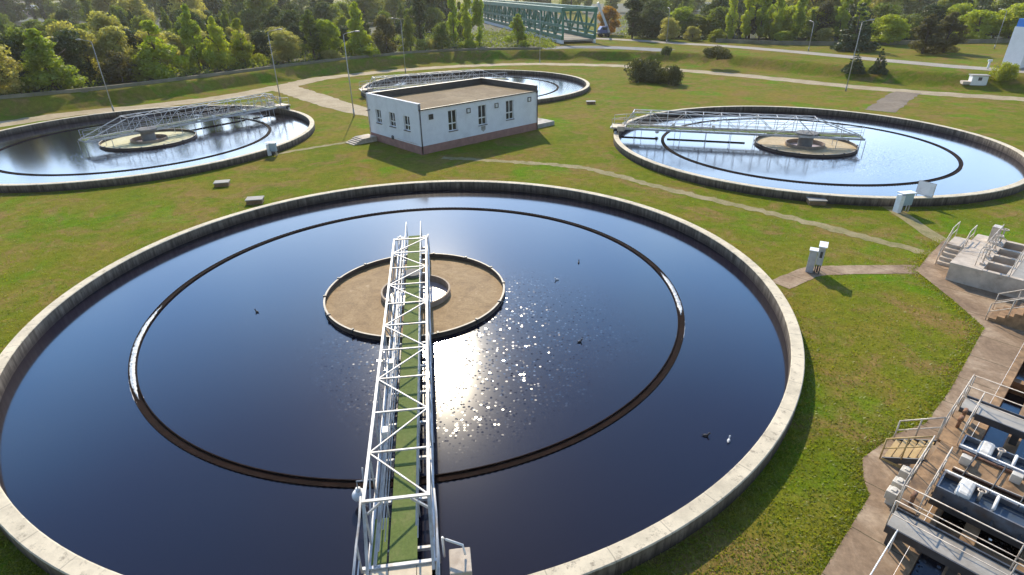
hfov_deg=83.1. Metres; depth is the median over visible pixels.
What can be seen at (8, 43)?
hedge bush
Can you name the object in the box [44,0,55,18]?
tree
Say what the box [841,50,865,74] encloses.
spruce tree
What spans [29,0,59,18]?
tree
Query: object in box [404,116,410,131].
window
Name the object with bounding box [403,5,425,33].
tree
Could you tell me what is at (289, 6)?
tree
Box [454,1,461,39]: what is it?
tree
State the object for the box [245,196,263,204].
hatch box
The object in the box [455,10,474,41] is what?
tree
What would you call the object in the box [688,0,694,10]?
tree
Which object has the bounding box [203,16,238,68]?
broadleaf tree
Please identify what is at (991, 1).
tree
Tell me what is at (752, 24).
bushy tree
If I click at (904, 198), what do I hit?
hooded control box
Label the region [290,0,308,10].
tree
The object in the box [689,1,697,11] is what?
tree
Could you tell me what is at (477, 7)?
poplar tree
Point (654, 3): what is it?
evergreen tree
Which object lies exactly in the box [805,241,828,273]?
control cabinet
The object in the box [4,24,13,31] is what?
hedge bush
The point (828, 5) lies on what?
bushy tree
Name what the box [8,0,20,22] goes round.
tree
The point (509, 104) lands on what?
window
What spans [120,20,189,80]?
broadleaf tree
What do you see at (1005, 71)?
shrub
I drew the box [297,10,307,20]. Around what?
tree
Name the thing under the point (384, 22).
bushy tree
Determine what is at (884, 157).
water
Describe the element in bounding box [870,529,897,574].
edge railing
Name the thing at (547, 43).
undergrowth
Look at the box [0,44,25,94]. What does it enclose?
willow tree
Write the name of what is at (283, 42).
round tree
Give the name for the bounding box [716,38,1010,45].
road wall
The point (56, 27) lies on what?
tree
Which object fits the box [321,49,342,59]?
shrub
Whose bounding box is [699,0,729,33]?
tree
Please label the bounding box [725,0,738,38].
poplar tree
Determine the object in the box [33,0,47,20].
tree
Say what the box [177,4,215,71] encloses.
broadleaf tree
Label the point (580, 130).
ground
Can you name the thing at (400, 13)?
tree
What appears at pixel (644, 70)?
shrub
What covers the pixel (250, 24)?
tree
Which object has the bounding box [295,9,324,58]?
broadleaf tree
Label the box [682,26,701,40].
round bush
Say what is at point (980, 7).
bushy tree
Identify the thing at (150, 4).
tree
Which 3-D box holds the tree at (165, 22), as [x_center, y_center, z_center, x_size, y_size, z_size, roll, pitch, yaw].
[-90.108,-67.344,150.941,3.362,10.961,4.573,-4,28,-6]
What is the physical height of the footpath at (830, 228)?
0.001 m
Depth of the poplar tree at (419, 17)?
153.69 m
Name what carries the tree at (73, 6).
on the woodland floor at (372, 28)
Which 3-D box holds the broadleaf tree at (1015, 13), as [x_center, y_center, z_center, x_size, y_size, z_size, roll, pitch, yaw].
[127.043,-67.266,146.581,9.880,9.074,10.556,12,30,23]
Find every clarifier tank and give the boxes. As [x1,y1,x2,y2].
[0,105,314,192]
[0,180,804,574]
[361,70,589,103]
[613,106,1023,206]
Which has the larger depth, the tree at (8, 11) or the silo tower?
the tree at (8, 11)
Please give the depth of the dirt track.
84.80 m
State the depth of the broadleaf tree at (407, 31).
140.14 m
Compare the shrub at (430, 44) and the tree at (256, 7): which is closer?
the shrub at (430, 44)
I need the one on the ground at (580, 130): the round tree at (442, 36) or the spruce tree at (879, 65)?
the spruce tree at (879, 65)
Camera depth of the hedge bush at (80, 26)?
161.05 m
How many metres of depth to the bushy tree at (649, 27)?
169.78 m
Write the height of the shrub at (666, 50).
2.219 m
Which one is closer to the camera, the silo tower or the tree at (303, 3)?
the silo tower
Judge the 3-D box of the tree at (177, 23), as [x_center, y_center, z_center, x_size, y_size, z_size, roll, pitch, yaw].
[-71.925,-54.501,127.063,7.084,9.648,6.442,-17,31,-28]
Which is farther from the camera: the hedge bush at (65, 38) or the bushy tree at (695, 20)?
the bushy tree at (695, 20)
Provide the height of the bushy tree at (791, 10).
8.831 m
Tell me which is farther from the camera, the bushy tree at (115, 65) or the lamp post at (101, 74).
the bushy tree at (115, 65)
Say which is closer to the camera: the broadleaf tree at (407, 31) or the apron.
the apron
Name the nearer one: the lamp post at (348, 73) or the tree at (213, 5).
the lamp post at (348, 73)
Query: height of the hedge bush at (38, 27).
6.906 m
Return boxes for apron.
[821,241,1023,574]
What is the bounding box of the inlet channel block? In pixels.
[935,221,1023,300]
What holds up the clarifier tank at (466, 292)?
on the ground at (580, 130)
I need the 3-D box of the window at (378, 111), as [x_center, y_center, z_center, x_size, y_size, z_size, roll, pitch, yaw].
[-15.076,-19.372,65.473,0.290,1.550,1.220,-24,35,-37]
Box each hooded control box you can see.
[265,142,277,155]
[892,190,916,212]
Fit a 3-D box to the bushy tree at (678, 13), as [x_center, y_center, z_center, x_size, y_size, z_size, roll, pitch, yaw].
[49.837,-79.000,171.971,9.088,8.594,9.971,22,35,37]
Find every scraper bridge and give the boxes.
[78,93,290,151]
[352,221,471,574]
[359,69,509,93]
[610,109,865,150]
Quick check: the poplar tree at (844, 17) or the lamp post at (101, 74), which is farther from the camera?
the poplar tree at (844, 17)
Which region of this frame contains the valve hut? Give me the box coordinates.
[960,74,990,85]
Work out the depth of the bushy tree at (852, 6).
158.84 m
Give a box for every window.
[376,109,381,124]
[389,112,395,127]
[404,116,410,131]
[448,110,457,131]
[478,105,487,125]
[506,100,512,120]
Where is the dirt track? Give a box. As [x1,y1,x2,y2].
[864,91,920,112]
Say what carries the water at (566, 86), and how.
in the clarifier tank at (585, 89)
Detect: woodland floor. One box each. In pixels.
[1,6,582,94]
[580,2,1006,41]
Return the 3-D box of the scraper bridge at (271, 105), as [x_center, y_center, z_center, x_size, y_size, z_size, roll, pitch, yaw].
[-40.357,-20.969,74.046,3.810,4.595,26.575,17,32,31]
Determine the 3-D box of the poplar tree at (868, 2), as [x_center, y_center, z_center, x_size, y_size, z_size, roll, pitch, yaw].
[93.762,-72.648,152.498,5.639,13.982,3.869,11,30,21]
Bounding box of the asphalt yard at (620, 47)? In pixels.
[542,46,674,50]
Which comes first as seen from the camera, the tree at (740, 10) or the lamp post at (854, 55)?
the lamp post at (854, 55)
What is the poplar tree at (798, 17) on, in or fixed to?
on the woodland floor at (621, 10)
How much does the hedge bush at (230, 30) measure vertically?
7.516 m
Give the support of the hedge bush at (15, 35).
on the woodland floor at (372, 28)
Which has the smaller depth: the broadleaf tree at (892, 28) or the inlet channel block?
the inlet channel block
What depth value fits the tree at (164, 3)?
249.51 m
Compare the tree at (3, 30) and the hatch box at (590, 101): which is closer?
the hatch box at (590, 101)
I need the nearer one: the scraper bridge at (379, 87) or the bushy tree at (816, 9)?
the scraper bridge at (379, 87)
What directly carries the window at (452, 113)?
in the service building
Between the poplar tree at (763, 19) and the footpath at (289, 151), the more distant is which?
the poplar tree at (763, 19)
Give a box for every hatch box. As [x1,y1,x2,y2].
[213,179,229,186]
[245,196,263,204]
[586,100,595,103]
[806,197,827,205]
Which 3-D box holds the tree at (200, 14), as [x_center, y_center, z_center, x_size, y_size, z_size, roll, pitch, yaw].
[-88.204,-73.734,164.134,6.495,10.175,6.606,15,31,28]
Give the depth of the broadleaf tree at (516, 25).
150.95 m
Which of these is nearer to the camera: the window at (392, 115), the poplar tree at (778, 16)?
the window at (392, 115)
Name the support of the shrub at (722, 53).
on the ground at (580, 130)
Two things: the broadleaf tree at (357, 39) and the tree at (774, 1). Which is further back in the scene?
the tree at (774, 1)
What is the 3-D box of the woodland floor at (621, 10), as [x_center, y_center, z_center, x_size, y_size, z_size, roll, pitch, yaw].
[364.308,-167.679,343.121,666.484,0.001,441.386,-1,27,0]
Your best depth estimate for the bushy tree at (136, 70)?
100.56 m
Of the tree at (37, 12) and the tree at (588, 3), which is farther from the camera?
the tree at (588, 3)
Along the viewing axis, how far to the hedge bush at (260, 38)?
126.22 m
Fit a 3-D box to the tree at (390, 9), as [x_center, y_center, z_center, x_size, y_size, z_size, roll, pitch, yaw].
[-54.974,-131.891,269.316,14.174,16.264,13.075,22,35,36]
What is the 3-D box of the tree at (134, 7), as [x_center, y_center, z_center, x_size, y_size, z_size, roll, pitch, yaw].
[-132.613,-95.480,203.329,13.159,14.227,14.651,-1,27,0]
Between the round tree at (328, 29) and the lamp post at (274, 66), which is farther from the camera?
the round tree at (328, 29)
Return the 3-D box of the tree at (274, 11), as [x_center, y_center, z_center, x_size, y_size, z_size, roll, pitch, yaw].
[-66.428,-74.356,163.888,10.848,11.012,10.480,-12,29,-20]
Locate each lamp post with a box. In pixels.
[75,39,114,111]
[267,29,282,102]
[343,31,359,115]
[391,18,405,71]
[845,19,874,90]
[994,8,1006,48]
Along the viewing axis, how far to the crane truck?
176.84 m
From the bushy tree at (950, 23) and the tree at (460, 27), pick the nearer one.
the bushy tree at (950, 23)
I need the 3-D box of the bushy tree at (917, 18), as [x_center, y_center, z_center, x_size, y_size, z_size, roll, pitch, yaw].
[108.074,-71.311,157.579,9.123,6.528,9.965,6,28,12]
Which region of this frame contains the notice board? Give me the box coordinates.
[916,180,936,196]
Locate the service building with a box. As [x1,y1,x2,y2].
[346,77,553,154]
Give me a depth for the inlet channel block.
33.69 m
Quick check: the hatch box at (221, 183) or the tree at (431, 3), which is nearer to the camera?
the hatch box at (221, 183)
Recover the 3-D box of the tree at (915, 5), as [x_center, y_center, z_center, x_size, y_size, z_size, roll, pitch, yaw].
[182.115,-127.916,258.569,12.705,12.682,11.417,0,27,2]
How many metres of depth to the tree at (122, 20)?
131.51 m
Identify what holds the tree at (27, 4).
on the woodland floor at (372, 28)
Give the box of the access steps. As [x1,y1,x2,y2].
[985,289,1023,330]
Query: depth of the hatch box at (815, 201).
45.72 m
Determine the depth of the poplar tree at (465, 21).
151.90 m
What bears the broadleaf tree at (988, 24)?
on the woodland floor at (621, 10)
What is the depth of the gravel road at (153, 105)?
98.28 m
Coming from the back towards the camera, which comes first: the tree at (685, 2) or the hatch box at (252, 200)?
the tree at (685, 2)
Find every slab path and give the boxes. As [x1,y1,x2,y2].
[772,265,919,288]
[882,206,948,242]
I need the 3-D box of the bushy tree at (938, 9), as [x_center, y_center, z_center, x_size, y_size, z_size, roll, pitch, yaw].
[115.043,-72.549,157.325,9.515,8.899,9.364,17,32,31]
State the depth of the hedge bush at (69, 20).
164.49 m
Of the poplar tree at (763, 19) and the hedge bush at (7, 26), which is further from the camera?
the hedge bush at (7, 26)
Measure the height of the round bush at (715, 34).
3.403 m
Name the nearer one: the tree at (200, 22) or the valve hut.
the valve hut
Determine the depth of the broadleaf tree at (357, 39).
133.96 m
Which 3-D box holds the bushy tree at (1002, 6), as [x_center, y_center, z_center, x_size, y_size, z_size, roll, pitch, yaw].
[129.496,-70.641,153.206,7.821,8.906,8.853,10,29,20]
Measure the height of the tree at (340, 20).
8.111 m
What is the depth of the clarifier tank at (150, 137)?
66.43 m
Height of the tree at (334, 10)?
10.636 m
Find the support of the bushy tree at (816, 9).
on the woodland floor at (621, 10)
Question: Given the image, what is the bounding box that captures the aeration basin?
[894,344,1023,574]
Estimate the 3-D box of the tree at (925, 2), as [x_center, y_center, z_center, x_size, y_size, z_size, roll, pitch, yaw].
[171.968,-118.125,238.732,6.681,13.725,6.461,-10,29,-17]
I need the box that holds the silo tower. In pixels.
[997,18,1023,69]
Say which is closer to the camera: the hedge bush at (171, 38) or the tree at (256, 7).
the hedge bush at (171, 38)
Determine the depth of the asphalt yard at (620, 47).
145.78 m
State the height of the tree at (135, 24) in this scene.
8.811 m
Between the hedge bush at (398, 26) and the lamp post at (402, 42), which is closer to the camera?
the lamp post at (402, 42)
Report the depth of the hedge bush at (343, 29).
141.65 m
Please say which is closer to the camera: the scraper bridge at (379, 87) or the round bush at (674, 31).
the scraper bridge at (379, 87)
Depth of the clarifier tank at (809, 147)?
58.46 m
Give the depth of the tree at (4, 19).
201.99 m
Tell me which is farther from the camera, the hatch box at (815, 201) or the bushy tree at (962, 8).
the bushy tree at (962, 8)
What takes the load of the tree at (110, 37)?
on the woodland floor at (372, 28)
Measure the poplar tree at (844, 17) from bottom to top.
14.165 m
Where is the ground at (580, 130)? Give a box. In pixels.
[0,0,1023,574]
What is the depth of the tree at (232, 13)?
133.66 m
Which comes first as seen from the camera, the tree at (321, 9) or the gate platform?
the gate platform
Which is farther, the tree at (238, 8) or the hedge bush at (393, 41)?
the tree at (238, 8)
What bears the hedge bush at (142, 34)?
on the woodland floor at (372, 28)
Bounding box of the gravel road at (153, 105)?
[0,63,1023,126]
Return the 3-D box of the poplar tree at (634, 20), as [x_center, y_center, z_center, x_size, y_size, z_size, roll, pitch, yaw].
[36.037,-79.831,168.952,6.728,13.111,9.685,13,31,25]
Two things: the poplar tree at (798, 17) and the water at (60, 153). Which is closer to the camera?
the water at (60, 153)
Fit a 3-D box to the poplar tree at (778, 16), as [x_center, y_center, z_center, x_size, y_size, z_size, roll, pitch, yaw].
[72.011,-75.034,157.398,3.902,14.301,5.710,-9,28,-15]
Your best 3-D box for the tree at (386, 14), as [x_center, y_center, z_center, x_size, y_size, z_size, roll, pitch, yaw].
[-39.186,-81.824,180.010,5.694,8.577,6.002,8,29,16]
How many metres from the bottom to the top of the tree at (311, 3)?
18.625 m
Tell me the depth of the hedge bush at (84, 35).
102.34 m
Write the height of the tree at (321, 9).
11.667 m
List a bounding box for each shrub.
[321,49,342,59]
[354,46,380,56]
[415,39,438,50]
[458,40,478,47]
[623,58,661,82]
[655,65,684,85]
[660,46,672,55]
[702,45,733,59]
[989,61,1020,81]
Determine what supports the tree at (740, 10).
on the woodland floor at (621, 10)
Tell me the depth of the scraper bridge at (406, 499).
19.52 m
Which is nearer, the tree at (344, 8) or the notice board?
the notice board
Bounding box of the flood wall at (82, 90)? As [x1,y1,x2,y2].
[0,47,541,98]
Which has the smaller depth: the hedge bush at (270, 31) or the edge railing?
the edge railing
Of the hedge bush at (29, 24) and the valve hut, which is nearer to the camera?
the valve hut
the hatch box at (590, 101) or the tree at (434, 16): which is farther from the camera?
the tree at (434, 16)
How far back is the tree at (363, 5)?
258.91 m
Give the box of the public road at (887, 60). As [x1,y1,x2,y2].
[596,38,1023,72]
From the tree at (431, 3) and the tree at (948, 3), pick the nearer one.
the tree at (948, 3)
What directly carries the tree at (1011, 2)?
on the woodland floor at (621, 10)
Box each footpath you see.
[274,141,347,154]
[441,157,929,255]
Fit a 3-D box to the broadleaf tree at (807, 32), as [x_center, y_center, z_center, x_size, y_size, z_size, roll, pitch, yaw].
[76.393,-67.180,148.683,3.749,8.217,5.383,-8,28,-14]
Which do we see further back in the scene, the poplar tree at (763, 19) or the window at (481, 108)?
the poplar tree at (763, 19)
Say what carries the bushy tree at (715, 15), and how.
on the woodland floor at (621, 10)
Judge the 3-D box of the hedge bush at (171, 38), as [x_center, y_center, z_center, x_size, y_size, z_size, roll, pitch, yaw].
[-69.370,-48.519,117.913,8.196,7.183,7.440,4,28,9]
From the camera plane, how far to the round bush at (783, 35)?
151.65 m
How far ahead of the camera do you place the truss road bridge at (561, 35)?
179.08 m
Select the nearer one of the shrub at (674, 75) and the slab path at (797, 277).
the slab path at (797, 277)
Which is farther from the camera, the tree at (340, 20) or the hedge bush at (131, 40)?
the tree at (340, 20)
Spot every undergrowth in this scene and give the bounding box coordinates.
[0,24,560,94]
[615,11,935,38]
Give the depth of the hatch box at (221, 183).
52.18 m
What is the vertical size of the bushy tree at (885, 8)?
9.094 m
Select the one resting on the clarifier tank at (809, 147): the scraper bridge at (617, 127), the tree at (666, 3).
the scraper bridge at (617, 127)
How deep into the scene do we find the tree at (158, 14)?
340.19 m
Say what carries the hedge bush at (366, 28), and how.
on the woodland floor at (372, 28)
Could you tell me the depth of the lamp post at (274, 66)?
88.82 m
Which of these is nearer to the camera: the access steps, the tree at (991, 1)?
the access steps
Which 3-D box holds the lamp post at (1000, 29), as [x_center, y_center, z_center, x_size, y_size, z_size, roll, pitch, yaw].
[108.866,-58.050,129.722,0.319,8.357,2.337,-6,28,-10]
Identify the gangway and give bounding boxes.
[884,485,1023,574]
[958,376,1023,445]
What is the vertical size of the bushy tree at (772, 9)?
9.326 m
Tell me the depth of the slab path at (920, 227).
41.63 m
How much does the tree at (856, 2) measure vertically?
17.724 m
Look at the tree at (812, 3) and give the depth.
178.01 m
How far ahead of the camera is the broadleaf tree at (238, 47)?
117.00 m
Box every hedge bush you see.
[0,34,27,85]
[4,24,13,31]
[5,27,63,79]
[13,25,26,31]
[21,19,44,28]
[33,23,44,36]
[41,19,60,37]
[48,28,96,78]
[58,19,75,26]
[67,28,104,77]
[73,23,92,32]
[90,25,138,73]
[117,27,142,54]
[133,29,180,69]
[160,31,188,67]
[177,30,207,64]
[199,33,236,58]
[224,26,258,55]
[248,30,273,59]
[258,26,297,55]
[287,22,311,53]
[330,25,351,51]
[352,18,373,46]
[372,29,397,45]
[394,18,414,45]
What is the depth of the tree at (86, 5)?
202.59 m
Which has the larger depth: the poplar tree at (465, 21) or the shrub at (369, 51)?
the poplar tree at (465, 21)
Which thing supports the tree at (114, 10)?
on the woodland floor at (372, 28)
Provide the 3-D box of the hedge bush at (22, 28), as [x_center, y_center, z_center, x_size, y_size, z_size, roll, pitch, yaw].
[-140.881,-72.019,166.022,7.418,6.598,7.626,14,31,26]
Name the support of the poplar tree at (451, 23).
on the woodland floor at (372, 28)
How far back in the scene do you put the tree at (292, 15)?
143.83 m
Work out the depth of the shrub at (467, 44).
150.32 m
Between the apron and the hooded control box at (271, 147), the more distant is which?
the hooded control box at (271, 147)
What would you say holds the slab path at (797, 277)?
on the ground at (580, 130)
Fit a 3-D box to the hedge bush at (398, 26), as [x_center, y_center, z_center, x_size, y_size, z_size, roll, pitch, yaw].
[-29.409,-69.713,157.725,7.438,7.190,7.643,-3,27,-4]
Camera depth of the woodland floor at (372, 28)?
152.24 m
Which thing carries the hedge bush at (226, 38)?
on the woodland floor at (372, 28)
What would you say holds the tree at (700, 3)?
on the woodland floor at (621, 10)
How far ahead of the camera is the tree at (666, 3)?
211.64 m
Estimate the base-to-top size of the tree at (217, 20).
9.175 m
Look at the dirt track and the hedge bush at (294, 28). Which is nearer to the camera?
the dirt track
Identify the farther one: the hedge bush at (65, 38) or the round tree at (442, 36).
the round tree at (442, 36)
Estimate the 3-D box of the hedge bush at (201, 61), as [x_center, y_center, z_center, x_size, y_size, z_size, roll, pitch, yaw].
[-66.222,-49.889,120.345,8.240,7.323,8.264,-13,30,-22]
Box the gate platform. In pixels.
[879,374,1023,550]
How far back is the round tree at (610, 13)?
182.51 m
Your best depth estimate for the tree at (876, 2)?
197.17 m
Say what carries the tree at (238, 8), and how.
on the woodland floor at (372, 28)
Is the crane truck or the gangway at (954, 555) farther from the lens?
the crane truck
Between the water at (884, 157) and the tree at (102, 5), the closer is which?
the water at (884, 157)
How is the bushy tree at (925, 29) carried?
on the ground at (580, 130)
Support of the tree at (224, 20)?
on the woodland floor at (372, 28)
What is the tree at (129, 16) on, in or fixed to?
on the woodland floor at (372, 28)
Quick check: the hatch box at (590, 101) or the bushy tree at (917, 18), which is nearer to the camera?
the hatch box at (590, 101)
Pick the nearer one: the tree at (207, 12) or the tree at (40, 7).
the tree at (207, 12)
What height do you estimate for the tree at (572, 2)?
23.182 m
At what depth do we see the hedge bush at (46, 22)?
161.04 m
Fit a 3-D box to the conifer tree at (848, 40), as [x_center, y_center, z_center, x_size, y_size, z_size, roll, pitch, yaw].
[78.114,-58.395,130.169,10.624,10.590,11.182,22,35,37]
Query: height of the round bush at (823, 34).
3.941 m
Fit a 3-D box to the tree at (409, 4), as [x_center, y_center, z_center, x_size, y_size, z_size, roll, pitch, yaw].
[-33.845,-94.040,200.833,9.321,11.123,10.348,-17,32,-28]
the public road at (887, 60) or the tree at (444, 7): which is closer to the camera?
the public road at (887, 60)
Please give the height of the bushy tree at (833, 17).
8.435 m
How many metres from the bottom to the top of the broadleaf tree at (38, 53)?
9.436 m
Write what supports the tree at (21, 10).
on the woodland floor at (372, 28)
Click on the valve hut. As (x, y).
(978, 79)
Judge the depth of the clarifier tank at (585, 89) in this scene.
111.35 m
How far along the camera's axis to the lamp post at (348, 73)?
78.66 m
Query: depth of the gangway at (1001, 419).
21.93 m
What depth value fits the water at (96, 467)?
25.06 m
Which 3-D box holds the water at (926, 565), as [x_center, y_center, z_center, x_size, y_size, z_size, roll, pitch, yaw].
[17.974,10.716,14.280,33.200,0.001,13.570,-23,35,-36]
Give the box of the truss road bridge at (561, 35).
[469,0,597,43]
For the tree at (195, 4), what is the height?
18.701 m
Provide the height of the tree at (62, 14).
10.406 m
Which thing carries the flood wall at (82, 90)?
on the ground at (580, 130)
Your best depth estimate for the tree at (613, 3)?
348.62 m
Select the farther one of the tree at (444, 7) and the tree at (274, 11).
the tree at (444, 7)
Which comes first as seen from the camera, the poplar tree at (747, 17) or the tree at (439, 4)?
the poplar tree at (747, 17)
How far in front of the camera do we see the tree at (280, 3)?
265.36 m
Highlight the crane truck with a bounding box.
[593,2,610,36]
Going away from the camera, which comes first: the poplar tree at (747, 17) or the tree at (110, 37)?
the tree at (110, 37)
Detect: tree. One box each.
[0,0,15,22]
[0,13,14,24]
[0,19,6,34]
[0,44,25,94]
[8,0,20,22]
[11,0,29,20]
[11,28,86,90]
[24,0,36,19]
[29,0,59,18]
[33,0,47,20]
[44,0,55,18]
[45,20,92,63]
[52,8,78,23]
[55,0,82,21]
[79,0,94,30]
[86,10,128,61]
[91,0,117,14]
[96,50,139,81]
[110,4,132,27]
[114,0,156,29]
[118,13,131,30]
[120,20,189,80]
[127,10,135,29]
[127,56,149,81]
[130,14,150,33]
[141,0,157,19]
[152,9,161,19]
[154,0,179,15]
[159,7,172,31]
[167,0,206,13]
[167,9,178,22]
[167,16,182,44]
[171,9,207,36]
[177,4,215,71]
[190,8,206,19]
[200,9,212,16]
[201,0,226,14]
[203,15,225,33]
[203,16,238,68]
[219,0,257,28]
[220,10,231,34]
[229,18,266,66]
[230,11,243,32]
[237,9,258,35]
[241,0,277,25]
[256,11,266,32]
[259,4,291,32]
[267,30,303,62]
[271,0,289,13]
[273,8,302,34]
[282,3,298,11]
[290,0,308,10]
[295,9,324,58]
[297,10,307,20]
[306,0,334,15]
[311,18,343,55]
[312,1,334,23]
[329,3,344,25]
[329,15,347,42]
[333,1,351,22]
[342,0,385,23]
[342,1,373,53]
[371,14,397,52]
[376,10,392,23]
[382,0,407,22]
[396,1,404,21]
[398,15,425,51]
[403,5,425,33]
[404,0,428,29]
[407,0,427,39]
[414,0,442,31]
[425,7,445,31]
[429,22,453,49]
[432,0,457,13]
[441,0,451,28]
[446,0,459,42]
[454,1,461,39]
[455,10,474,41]
[460,0,471,40]
[470,0,483,45]
[503,14,530,45]
[535,0,551,3]
[559,0,584,5]
[583,0,592,5]
[597,5,621,33]
[604,0,620,10]
[623,0,645,38]
[636,6,672,37]
[640,0,665,34]
[640,0,672,13]
[667,0,691,12]
[668,6,692,36]
[678,0,688,7]
[678,14,709,34]
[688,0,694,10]
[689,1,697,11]
[694,0,706,10]
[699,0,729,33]
[700,6,740,36]
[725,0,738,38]
[735,3,761,37]
[736,0,744,24]
[737,0,758,39]
[755,0,771,39]
[755,0,791,5]
[762,3,789,37]
[768,0,785,39]
[781,5,806,37]
[785,0,842,18]
[791,0,812,39]
[798,9,817,40]
[803,6,832,37]
[814,0,834,36]
[817,6,848,37]
[829,2,880,51]
[833,0,859,39]
[837,0,861,21]
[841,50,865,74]
[845,3,876,33]
[854,0,878,28]
[868,48,888,74]
[870,0,903,20]
[870,14,911,43]
[871,2,902,36]
[898,13,928,39]
[902,0,935,15]
[907,13,945,53]
[911,3,948,37]
[916,0,935,17]
[933,11,969,52]
[937,0,967,7]
[942,3,973,32]
[950,9,1009,38]
[961,5,997,35]
[973,0,990,7]
[985,3,1010,37]
[988,0,997,6]
[988,0,1023,8]
[992,3,1023,38]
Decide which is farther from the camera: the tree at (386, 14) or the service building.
the tree at (386, 14)
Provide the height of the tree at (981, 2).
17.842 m
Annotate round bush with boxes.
[658,17,680,40]
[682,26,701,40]
[707,29,726,41]
[773,31,794,40]
[814,27,835,40]
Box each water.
[0,110,308,183]
[0,189,787,574]
[368,73,584,98]
[619,112,1023,195]
[910,363,1023,574]
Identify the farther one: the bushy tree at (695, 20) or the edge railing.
the bushy tree at (695, 20)
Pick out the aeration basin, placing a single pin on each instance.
(906, 566)
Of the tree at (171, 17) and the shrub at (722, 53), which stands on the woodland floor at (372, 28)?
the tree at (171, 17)
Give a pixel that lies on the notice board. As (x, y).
(924, 188)
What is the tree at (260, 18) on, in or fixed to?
on the woodland floor at (372, 28)
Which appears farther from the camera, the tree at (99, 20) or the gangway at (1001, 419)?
the tree at (99, 20)
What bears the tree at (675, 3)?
on the woodland floor at (621, 10)

